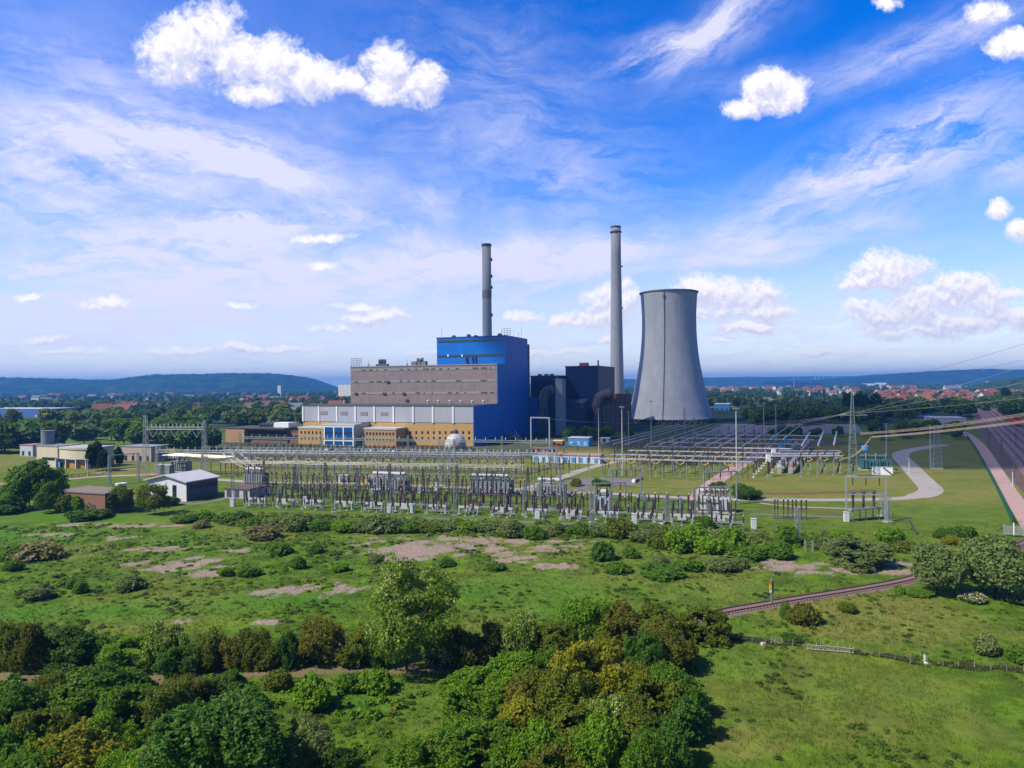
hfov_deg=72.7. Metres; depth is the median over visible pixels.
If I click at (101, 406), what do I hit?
house
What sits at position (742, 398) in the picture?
town woods
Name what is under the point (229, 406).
broadleaf tree
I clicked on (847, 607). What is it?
bush
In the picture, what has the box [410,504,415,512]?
control cabinet
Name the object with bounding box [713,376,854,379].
horizon hills
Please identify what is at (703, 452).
busbar tube
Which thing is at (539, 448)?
service building
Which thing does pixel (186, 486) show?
gabled shed
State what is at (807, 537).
green scrub growth
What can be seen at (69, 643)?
bush
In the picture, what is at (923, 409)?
broadleaf tree
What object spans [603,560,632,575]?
shrub
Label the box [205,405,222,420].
broadleaf tree
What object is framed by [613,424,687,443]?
busbar tube
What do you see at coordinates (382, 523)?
bush
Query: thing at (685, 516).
circuit breaker
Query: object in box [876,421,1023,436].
overhead line
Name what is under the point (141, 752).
shrub
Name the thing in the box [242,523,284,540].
shrub
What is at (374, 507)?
disconnector
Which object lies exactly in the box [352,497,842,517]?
cable duct path
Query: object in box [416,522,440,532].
bush
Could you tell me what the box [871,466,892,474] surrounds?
fire wall
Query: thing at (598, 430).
light mast
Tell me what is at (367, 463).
busbar tube
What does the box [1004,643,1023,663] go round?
bush
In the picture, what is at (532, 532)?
bush
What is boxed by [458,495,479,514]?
circuit breaker
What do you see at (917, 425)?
broadleaf tree
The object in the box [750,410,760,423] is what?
broadleaf tree
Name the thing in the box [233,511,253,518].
bush
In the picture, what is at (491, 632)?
bush
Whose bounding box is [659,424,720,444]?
busbar tube
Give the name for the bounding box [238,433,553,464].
line gantry
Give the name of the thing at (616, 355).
chimney
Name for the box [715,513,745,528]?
disconnector
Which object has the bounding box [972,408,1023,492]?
railway ballast ground
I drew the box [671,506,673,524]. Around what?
instrument transformer
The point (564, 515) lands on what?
disconnector
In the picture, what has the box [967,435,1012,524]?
fence
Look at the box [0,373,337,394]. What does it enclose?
wooded hills
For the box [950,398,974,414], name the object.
broadleaf tree
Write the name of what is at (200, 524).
shrub
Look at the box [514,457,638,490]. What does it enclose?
yard road
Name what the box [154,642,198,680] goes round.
bush
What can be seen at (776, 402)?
broadleaf tree
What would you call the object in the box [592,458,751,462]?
busbar tube
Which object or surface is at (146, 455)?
line gantry
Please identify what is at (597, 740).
shrub
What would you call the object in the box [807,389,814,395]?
house
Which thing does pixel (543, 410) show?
flue duct
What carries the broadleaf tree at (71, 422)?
on the ground at (964, 481)
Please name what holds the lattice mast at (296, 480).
on the ground at (964, 481)
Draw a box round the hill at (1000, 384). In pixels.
[961,377,1023,390]
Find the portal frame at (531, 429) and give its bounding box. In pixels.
[530,417,549,446]
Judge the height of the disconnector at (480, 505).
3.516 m
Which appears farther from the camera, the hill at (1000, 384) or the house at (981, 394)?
the hill at (1000, 384)
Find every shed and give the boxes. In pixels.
[20,443,40,455]
[143,469,220,501]
[224,484,268,498]
[566,399,587,427]
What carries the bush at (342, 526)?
on the ground at (964, 481)
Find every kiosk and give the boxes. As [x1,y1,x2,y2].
[112,482,127,486]
[340,474,347,481]
[370,488,381,494]
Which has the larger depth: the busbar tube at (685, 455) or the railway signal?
the busbar tube at (685, 455)
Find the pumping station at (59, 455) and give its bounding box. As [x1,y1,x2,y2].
[36,430,114,468]
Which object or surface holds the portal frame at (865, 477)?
on the ground at (964, 481)
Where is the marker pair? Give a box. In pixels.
[804,540,813,551]
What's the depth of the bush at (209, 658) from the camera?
85.72 m
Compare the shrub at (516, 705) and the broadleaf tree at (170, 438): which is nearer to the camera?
the shrub at (516, 705)
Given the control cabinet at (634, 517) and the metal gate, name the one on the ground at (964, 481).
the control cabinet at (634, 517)
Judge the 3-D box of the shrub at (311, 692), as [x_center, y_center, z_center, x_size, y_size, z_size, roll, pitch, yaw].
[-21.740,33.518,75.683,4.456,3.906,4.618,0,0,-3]
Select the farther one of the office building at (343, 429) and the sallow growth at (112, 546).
the office building at (343, 429)
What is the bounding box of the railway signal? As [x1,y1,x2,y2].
[769,579,773,602]
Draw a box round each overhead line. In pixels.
[695,415,834,424]
[859,367,1020,411]
[860,414,1023,433]
[860,416,1019,434]
[862,398,1021,412]
[863,382,1023,411]
[863,413,1022,432]
[869,344,1021,381]
[872,420,1023,436]
[872,422,1023,437]
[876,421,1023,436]
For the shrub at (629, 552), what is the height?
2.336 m
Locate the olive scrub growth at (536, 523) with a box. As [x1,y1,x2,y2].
[183,512,829,547]
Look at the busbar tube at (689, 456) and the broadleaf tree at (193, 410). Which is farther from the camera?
the broadleaf tree at (193, 410)
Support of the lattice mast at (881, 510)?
on the ground at (964, 481)
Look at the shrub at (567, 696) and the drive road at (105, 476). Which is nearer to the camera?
the shrub at (567, 696)
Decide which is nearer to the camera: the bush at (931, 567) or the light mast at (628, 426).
the bush at (931, 567)
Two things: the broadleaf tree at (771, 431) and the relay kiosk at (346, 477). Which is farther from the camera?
the broadleaf tree at (771, 431)
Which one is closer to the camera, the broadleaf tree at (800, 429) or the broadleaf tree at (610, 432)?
the broadleaf tree at (610, 432)
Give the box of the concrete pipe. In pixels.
[632,476,642,482]
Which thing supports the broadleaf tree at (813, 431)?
on the ground at (964, 481)
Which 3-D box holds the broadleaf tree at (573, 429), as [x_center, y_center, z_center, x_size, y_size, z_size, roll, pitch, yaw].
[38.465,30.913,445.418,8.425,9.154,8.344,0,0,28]
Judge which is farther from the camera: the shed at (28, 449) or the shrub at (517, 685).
the shed at (28, 449)
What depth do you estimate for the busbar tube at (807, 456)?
258.08 m
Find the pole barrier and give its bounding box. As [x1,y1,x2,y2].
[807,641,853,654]
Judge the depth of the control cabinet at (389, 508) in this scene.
190.28 m
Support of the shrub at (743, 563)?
on the ground at (964, 481)
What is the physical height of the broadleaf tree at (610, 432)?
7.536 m
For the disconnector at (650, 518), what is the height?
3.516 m
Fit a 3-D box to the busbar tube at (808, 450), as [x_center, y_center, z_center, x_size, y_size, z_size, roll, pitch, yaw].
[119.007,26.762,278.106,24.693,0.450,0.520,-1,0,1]
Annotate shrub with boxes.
[0,544,22,561]
[0,680,57,728]
[0,723,38,767]
[1,560,27,570]
[2,743,69,767]
[3,539,70,561]
[7,703,85,752]
[14,669,68,706]
[21,587,55,600]
[27,715,134,767]
[35,659,146,718]
[64,577,78,588]
[71,580,89,593]
[80,707,144,764]
[93,679,170,731]
[95,745,147,767]
[112,573,147,592]
[132,741,178,766]
[139,673,197,732]
[159,671,209,710]
[191,519,211,528]
[191,675,223,701]
[216,565,234,576]
[216,667,245,692]
[236,564,263,577]
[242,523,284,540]
[260,667,294,691]
[266,542,294,555]
[284,708,335,767]
[289,556,306,569]
[292,668,330,712]
[307,541,323,553]
[309,744,355,767]
[331,562,348,571]
[331,670,365,693]
[357,666,395,695]
[365,553,384,562]
[382,733,434,767]
[423,724,473,767]
[430,665,489,697]
[437,715,518,767]
[438,557,456,566]
[439,680,499,741]
[479,647,543,703]
[480,691,541,749]
[484,563,505,571]
[489,716,560,767]
[500,670,551,715]
[515,736,588,767]
[517,663,590,727]
[530,644,563,674]
[534,701,594,740]
[546,712,624,767]
[547,635,629,702]
[570,478,581,486]
[570,691,631,736]
[582,630,622,667]
[588,540,618,561]
[591,477,602,485]
[599,658,658,714]
[602,480,609,485]
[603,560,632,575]
[611,725,672,767]
[617,701,671,756]
[623,546,640,558]
[623,629,665,681]
[626,672,687,722]
[637,561,689,581]
[638,619,700,672]
[639,713,693,767]
[644,659,707,701]
[651,555,671,563]
[655,695,710,742]
[673,557,703,572]
[700,556,739,572]
[708,481,726,488]
[724,545,766,562]
[731,482,763,499]
[732,557,749,569]
[762,540,793,559]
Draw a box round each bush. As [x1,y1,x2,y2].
[0,502,28,514]
[0,619,23,670]
[4,616,55,674]
[29,623,100,677]
[53,493,72,512]
[63,509,111,521]
[68,495,82,510]
[84,630,127,665]
[97,631,160,673]
[140,619,190,671]
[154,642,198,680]
[160,496,180,504]
[169,513,197,523]
[193,625,224,673]
[196,509,216,519]
[212,511,236,521]
[215,627,256,671]
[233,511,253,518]
[238,517,261,528]
[239,626,278,671]
[260,516,284,529]
[271,630,308,671]
[277,511,314,531]
[291,613,344,665]
[307,518,331,530]
[330,520,358,532]
[331,634,355,664]
[334,621,375,668]
[351,521,369,532]
[362,513,402,533]
[364,619,398,668]
[400,520,420,532]
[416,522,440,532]
[422,631,454,668]
[438,520,457,531]
[443,623,488,670]
[450,519,478,533]
[475,518,502,531]
[476,616,514,663]
[495,519,526,537]
[499,609,539,662]
[521,525,547,539]
[530,619,579,656]
[543,522,565,535]
[553,593,615,645]
[565,522,592,535]
[586,600,641,648]
[588,523,614,536]
[605,516,638,538]
[617,601,690,646]
[627,528,653,542]
[644,529,667,548]
[661,528,692,553]
[675,603,733,648]
[682,523,709,537]
[692,535,725,554]
[696,515,716,528]
[718,525,751,552]
[773,523,799,542]
[779,601,790,617]
[780,631,803,643]
[784,601,822,625]
[819,540,832,549]
[821,536,897,572]
[828,528,852,537]
[835,601,859,612]
[873,526,907,542]
[884,539,916,553]
[893,584,907,594]
[906,587,934,597]
[909,541,974,591]
[931,528,951,537]
[940,534,961,544]
[946,525,978,540]
[957,591,986,603]
[970,632,1001,656]
[997,593,1023,604]
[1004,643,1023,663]
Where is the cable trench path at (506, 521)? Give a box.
[285,515,825,535]
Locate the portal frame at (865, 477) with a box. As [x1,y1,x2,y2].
[845,476,887,520]
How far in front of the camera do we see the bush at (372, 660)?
86.00 m
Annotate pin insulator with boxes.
[773,498,775,518]
[786,498,789,518]
[799,498,802,519]
[804,498,807,519]
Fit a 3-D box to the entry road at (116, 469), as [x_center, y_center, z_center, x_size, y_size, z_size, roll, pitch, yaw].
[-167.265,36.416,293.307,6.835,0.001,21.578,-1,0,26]
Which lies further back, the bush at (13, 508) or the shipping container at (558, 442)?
the shipping container at (558, 442)
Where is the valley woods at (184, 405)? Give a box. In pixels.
[0,395,350,415]
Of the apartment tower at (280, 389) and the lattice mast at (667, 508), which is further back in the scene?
the apartment tower at (280, 389)
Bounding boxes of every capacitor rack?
[777,441,797,473]
[788,441,809,473]
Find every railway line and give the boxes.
[693,539,1023,622]
[978,409,1023,473]
[979,409,1023,460]
[984,410,1023,448]
[988,410,1023,440]
[991,409,1023,431]
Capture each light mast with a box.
[597,409,599,452]
[619,406,623,475]
[627,411,629,445]
[732,408,738,503]
[929,425,931,466]
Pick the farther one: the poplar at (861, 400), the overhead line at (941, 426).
the poplar at (861, 400)
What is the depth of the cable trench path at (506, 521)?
177.04 m
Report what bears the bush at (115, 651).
on the ground at (964, 481)
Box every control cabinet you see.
[229,498,235,506]
[386,504,391,512]
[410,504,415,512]
[534,509,539,518]
[631,513,636,523]
[658,514,662,523]
[750,518,756,528]
[843,511,849,521]
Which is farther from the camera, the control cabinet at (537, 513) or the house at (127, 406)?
the house at (127, 406)
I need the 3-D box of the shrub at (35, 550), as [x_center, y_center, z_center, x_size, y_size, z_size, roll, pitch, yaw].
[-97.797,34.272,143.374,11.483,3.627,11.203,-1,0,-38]
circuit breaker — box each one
[248,488,267,505]
[275,489,295,506]
[304,490,324,507]
[334,491,353,509]
[364,492,383,510]
[395,493,415,511]
[426,494,447,513]
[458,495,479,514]
[491,496,513,515]
[524,498,547,517]
[559,499,582,518]
[595,500,618,519]
[632,501,656,521]
[669,503,694,523]
[709,504,733,524]
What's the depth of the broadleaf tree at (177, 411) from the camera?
706.96 m
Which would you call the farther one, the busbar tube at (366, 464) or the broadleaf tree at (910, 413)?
the broadleaf tree at (910, 413)
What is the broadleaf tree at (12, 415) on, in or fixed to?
on the ground at (964, 481)
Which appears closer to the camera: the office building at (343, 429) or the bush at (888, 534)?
the bush at (888, 534)
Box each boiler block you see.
[530,374,566,431]
[565,360,614,426]
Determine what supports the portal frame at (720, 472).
on the ground at (964, 481)
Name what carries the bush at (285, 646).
on the ground at (964, 481)
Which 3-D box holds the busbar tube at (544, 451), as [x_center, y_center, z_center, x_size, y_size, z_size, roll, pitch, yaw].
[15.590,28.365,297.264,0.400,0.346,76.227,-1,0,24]
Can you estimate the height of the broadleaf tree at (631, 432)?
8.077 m
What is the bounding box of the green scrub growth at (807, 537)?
[173,511,845,547]
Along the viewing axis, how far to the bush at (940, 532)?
154.59 m
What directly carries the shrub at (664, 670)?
on the ground at (964, 481)
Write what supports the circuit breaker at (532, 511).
on the ground at (964, 481)
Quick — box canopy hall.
[714,403,730,409]
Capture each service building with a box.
[122,444,167,461]
[531,447,556,451]
[533,452,604,463]
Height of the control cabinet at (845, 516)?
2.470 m
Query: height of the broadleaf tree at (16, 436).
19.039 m
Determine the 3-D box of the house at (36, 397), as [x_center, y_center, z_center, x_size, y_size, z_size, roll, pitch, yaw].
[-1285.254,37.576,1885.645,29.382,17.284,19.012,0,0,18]
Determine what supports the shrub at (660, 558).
on the ground at (964, 481)
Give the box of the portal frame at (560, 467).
[533,466,561,498]
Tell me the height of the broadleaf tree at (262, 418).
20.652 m
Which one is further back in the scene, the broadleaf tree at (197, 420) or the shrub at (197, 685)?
the broadleaf tree at (197, 420)
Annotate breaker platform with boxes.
[844,490,883,521]
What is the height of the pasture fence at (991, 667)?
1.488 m
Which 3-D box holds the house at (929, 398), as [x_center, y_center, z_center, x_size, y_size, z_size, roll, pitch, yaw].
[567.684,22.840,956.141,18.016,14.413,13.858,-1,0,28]
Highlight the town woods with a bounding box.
[624,389,1023,410]
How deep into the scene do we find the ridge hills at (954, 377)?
5658.03 m
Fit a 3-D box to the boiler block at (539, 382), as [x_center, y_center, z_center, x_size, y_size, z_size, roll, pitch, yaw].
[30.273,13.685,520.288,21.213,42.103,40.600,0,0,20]
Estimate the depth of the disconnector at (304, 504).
195.28 m
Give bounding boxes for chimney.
[481,243,492,335]
[610,225,623,393]
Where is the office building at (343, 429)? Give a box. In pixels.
[298,421,406,446]
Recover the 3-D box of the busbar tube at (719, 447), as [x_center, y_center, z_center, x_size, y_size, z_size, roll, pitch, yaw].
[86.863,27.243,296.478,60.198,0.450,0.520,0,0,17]
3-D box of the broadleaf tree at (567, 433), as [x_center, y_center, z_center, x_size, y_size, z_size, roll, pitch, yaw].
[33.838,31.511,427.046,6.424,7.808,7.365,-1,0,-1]
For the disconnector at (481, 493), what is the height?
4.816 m
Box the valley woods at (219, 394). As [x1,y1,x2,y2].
[0,387,530,401]
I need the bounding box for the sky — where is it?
[0,0,1023,386]
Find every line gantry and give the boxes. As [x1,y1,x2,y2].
[142,415,207,476]
[154,446,558,478]
[224,446,521,473]
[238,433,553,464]
[262,461,529,499]
[683,407,695,448]
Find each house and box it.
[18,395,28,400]
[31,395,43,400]
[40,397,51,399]
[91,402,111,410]
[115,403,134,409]
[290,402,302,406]
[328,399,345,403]
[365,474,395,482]
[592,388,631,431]
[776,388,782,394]
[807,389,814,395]
[812,386,822,391]
[829,390,836,395]
[879,392,890,398]
[888,394,906,398]
[896,392,911,396]
[913,392,926,396]
[921,389,932,391]
[922,395,932,401]
[977,391,991,396]
[985,390,998,393]
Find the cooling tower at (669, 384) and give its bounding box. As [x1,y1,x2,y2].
[631,289,714,424]
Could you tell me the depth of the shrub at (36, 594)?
114.79 m
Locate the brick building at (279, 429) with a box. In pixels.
[225,421,300,442]
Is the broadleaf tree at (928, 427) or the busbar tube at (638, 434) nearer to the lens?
the busbar tube at (638, 434)
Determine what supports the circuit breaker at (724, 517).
on the ground at (964, 481)
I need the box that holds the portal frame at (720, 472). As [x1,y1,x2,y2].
[702,470,737,504]
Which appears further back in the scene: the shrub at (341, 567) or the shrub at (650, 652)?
the shrub at (341, 567)
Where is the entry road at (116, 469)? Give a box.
[97,468,135,472]
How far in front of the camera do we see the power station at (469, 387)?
440.80 m
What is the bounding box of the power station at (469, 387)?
[301,328,537,445]
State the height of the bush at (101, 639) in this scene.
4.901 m
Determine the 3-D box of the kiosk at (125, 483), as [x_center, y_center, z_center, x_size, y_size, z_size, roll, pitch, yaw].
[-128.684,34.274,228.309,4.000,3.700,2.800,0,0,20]
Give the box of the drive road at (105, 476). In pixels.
[0,473,159,484]
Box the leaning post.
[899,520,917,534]
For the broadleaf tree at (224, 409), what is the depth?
662.38 m
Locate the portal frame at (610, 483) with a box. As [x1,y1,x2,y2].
[594,482,626,513]
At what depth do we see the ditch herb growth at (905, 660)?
87.14 m
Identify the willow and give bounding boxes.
[952,532,1023,598]
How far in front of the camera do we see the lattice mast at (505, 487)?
202.91 m
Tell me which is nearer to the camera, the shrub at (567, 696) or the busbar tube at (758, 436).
the shrub at (567, 696)
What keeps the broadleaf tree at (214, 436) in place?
on the ground at (964, 481)
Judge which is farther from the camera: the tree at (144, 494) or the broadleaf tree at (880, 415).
the broadleaf tree at (880, 415)
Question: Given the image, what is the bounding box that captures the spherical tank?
[445,429,465,450]
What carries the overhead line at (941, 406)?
attached to the lattice pylon at (855, 447)
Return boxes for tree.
[0,422,18,453]
[0,424,20,452]
[0,433,15,453]
[0,458,70,506]
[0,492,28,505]
[3,408,22,422]
[12,418,40,428]
[17,425,40,445]
[33,478,62,511]
[36,408,61,423]
[41,419,75,443]
[58,409,85,421]
[62,410,82,422]
[67,420,81,425]
[69,423,103,442]
[82,409,97,419]
[85,444,97,466]
[86,408,120,427]
[92,440,106,467]
[96,449,107,467]
[99,417,118,440]
[107,482,134,511]
[108,405,128,411]
[108,418,132,442]
[109,410,133,419]
[114,446,123,464]
[123,426,150,444]
[124,419,151,435]
[132,411,142,418]
[135,482,171,513]
[136,411,155,421]
[137,680,297,767]
[146,418,166,443]
[147,408,159,417]
[153,419,183,446]
[160,412,175,418]
[165,427,180,448]
[166,404,177,412]
[170,414,189,422]
[171,407,182,415]
[174,420,208,450]
[177,418,204,447]
[182,415,206,421]
[187,406,202,415]
[187,425,207,450]
[196,406,212,416]
[198,413,213,424]
[204,427,221,449]
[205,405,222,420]
[219,403,232,410]
[220,406,229,419]
[220,410,233,423]
[229,407,259,425]
[231,405,246,415]
[248,408,268,425]
[263,405,273,415]
[269,408,296,421]
[272,403,290,411]
[294,406,301,416]
[295,411,302,424]
[362,550,462,671]
[562,429,572,439]
[566,426,577,435]
[578,427,589,435]
[587,427,599,437]
[599,428,609,436]
[602,425,615,433]
[606,428,612,436]
[625,427,633,435]
[740,406,760,423]
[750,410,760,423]
[754,409,766,422]
[762,405,780,424]
[766,400,780,405]
[767,428,775,434]
[775,424,789,437]
[776,405,792,421]
[780,428,788,436]
[781,400,800,410]
[788,410,804,425]
[788,426,794,433]
[793,426,802,433]
[795,430,803,436]
[798,406,815,421]
[808,429,818,436]
[813,402,825,422]
[823,405,838,421]
[835,426,843,434]
[838,406,854,423]
[856,407,875,421]
[864,404,880,411]
[867,418,883,432]
[871,407,884,420]
[872,427,890,437]
[874,404,887,416]
[884,407,894,419]
[888,399,909,409]
[888,405,903,414]
[894,408,905,419]
[895,422,912,435]
[904,407,918,421]
[907,399,939,415]
[910,422,922,433]
[919,424,938,435]
[920,419,936,427]
[930,419,941,429]
[939,398,961,413]
[946,420,964,432]
[948,424,962,439]
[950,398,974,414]
[996,399,1023,416]
[1013,390,1023,395]
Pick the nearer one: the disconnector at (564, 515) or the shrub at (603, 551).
the shrub at (603, 551)
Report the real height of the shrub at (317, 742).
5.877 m
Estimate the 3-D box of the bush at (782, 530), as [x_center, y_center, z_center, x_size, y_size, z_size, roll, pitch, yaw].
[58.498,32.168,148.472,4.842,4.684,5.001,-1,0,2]
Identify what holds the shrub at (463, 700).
on the ground at (964, 481)
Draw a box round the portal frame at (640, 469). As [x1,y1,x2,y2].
[611,468,641,499]
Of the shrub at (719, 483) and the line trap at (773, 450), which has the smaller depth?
the shrub at (719, 483)
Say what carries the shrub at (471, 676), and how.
on the ground at (964, 481)
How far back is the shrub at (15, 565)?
131.88 m
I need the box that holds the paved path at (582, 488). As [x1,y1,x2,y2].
[567,485,591,493]
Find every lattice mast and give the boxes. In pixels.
[231,474,234,497]
[253,470,255,497]
[277,488,282,508]
[296,469,298,495]
[332,481,336,512]
[357,470,359,497]
[390,483,394,508]
[426,466,428,491]
[438,440,446,486]
[452,486,457,516]
[475,472,478,497]
[503,477,506,503]
[521,483,527,515]
[538,480,541,507]
[563,485,566,508]
[589,492,595,522]
[609,489,613,516]
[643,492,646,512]
[664,495,670,522]
[679,497,681,520]
[692,489,695,511]
[706,504,709,516]
[794,507,800,535]
[877,495,883,516]
[882,497,893,522]
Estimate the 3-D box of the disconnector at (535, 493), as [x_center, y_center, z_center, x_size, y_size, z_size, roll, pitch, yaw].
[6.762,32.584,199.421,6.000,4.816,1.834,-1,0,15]
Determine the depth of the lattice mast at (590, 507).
175.41 m
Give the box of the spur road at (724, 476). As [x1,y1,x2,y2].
[689,445,775,500]
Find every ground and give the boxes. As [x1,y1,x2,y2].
[0,385,1023,767]
[565,478,639,485]
[705,424,862,432]
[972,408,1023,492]
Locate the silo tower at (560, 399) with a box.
[555,376,565,435]
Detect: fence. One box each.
[66,471,105,477]
[695,633,1023,670]
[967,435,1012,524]
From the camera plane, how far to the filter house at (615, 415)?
499.70 m
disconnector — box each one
[244,496,266,507]
[259,481,275,494]
[280,482,298,488]
[288,493,310,503]
[301,498,325,510]
[304,482,322,495]
[326,483,344,497]
[345,495,367,502]
[350,483,368,491]
[362,500,385,513]
[397,485,417,499]
[405,497,427,504]
[422,486,439,501]
[424,503,450,515]
[447,488,466,501]
[470,499,492,507]
[472,487,492,502]
[491,505,518,518]
[498,488,518,504]
[527,489,545,497]
[541,501,559,512]
[553,490,572,505]
[562,508,588,521]
[580,492,600,507]
[603,504,628,517]
[613,492,629,500]
[636,511,664,524]
[638,493,659,510]
[668,493,688,510]
[676,506,703,519]
[697,494,718,510]
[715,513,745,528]
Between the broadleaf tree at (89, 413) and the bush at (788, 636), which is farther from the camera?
the broadleaf tree at (89, 413)
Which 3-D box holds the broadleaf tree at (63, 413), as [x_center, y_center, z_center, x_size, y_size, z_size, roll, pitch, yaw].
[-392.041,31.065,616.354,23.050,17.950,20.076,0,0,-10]
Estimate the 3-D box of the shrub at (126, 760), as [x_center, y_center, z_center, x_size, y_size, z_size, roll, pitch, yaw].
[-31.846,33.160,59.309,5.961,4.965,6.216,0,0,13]
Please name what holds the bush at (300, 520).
on the ground at (964, 481)
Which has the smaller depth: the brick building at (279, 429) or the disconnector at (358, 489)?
the disconnector at (358, 489)
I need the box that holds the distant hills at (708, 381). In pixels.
[530,377,824,386]
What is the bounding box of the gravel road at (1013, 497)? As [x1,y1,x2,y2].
[962,432,1023,528]
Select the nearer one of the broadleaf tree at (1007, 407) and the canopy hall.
the broadleaf tree at (1007, 407)
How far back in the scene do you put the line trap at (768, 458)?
255.93 m
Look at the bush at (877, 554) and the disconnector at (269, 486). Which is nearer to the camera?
the bush at (877, 554)
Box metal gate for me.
[1003,523,1023,535]
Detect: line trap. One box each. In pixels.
[766,454,770,476]
[771,449,775,470]
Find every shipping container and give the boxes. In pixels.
[553,440,564,445]
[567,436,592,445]
[600,437,610,441]
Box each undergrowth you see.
[0,645,648,767]
[0,650,670,758]
[23,657,635,766]
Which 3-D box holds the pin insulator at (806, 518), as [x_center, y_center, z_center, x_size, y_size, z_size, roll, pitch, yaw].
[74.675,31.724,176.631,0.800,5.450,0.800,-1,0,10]
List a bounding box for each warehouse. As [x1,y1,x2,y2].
[0,407,76,416]
[924,416,965,424]
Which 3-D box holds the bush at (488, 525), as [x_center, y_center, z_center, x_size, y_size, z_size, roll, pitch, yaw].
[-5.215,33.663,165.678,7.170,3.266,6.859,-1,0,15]
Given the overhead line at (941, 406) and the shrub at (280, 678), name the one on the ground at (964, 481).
the shrub at (280, 678)
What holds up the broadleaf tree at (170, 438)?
on the ground at (964, 481)
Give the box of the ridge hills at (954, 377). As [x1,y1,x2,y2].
[764,369,1023,385]
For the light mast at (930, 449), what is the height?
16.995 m
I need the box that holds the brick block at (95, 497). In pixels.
[59,486,133,512]
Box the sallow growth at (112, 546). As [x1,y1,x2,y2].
[0,523,384,589]
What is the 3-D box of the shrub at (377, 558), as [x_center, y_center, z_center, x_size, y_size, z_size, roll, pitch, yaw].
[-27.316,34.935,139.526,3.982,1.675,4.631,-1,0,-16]
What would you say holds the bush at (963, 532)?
on the ground at (964, 481)
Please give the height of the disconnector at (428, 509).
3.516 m
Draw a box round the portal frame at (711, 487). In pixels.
[692,486,731,503]
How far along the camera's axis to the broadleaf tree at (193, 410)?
651.71 m
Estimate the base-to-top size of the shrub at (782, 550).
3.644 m
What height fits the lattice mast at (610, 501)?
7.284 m
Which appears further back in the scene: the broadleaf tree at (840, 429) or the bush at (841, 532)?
the broadleaf tree at (840, 429)
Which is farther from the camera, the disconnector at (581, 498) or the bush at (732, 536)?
the disconnector at (581, 498)
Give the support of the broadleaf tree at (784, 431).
on the ground at (964, 481)
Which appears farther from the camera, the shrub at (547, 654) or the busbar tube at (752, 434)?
the busbar tube at (752, 434)
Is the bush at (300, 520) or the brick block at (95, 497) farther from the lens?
the brick block at (95, 497)
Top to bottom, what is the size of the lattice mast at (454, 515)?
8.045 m
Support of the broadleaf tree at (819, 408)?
on the ground at (964, 481)
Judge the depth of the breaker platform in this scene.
175.10 m
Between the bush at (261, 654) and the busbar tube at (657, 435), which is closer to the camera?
the bush at (261, 654)
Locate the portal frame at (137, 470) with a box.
[107,453,139,484]
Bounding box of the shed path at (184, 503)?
[133,495,284,504]
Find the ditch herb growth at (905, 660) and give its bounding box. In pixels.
[696,634,1023,673]
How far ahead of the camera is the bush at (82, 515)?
183.06 m
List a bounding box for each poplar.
[841,391,849,406]
[848,392,855,407]
[854,393,859,406]
[858,391,865,406]
[863,393,869,407]
[869,391,882,405]
[1000,387,1012,396]
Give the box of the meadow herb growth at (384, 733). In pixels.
[0,527,1023,767]
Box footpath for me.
[760,503,843,508]
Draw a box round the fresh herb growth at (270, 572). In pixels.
[0,523,382,587]
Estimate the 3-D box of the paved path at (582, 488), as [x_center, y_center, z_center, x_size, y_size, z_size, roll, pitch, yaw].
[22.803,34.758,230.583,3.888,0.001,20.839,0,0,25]
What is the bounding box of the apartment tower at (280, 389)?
[278,385,282,395]
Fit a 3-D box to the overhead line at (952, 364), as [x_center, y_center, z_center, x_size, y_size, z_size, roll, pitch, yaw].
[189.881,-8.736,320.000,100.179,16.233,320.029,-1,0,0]
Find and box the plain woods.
[530,383,1021,395]
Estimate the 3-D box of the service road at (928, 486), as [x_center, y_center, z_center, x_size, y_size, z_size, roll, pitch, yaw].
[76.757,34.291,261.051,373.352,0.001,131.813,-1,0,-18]
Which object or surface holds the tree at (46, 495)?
on the ground at (964, 481)
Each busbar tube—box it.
[162,455,221,458]
[224,462,519,467]
[231,461,513,466]
[238,460,504,465]
[511,443,577,459]
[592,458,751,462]
[600,458,752,461]
[601,424,679,443]
[610,454,765,458]
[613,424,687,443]
[618,454,765,457]
[625,424,696,444]
[627,450,775,453]
[640,450,775,452]
[644,446,791,449]
[647,424,711,444]
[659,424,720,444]
[662,442,800,444]
[663,441,803,444]
[664,446,791,448]
[672,425,727,444]
[680,438,813,440]
[694,425,743,445]
[696,434,822,436]
[707,425,752,445]
[720,425,762,445]
[721,438,813,439]
[724,434,820,435]
[742,425,777,446]
[773,455,839,456]
[774,455,840,455]
[775,453,840,454]
[779,450,840,451]
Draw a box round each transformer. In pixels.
[155,464,174,473]
[170,456,190,471]
[243,466,272,484]
[366,470,412,492]
[466,471,517,495]
[471,499,474,516]
[505,500,508,517]
[537,476,569,496]
[541,501,544,518]
[559,502,561,520]
[591,487,613,512]
[604,504,606,521]
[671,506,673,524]
[680,506,682,525]
[696,486,734,513]
[720,508,722,526]
[856,445,894,470]
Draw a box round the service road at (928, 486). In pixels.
[218,444,948,500]
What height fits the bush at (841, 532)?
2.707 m
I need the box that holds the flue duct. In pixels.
[537,385,553,433]
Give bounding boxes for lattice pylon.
[837,389,866,475]
[930,425,943,469]

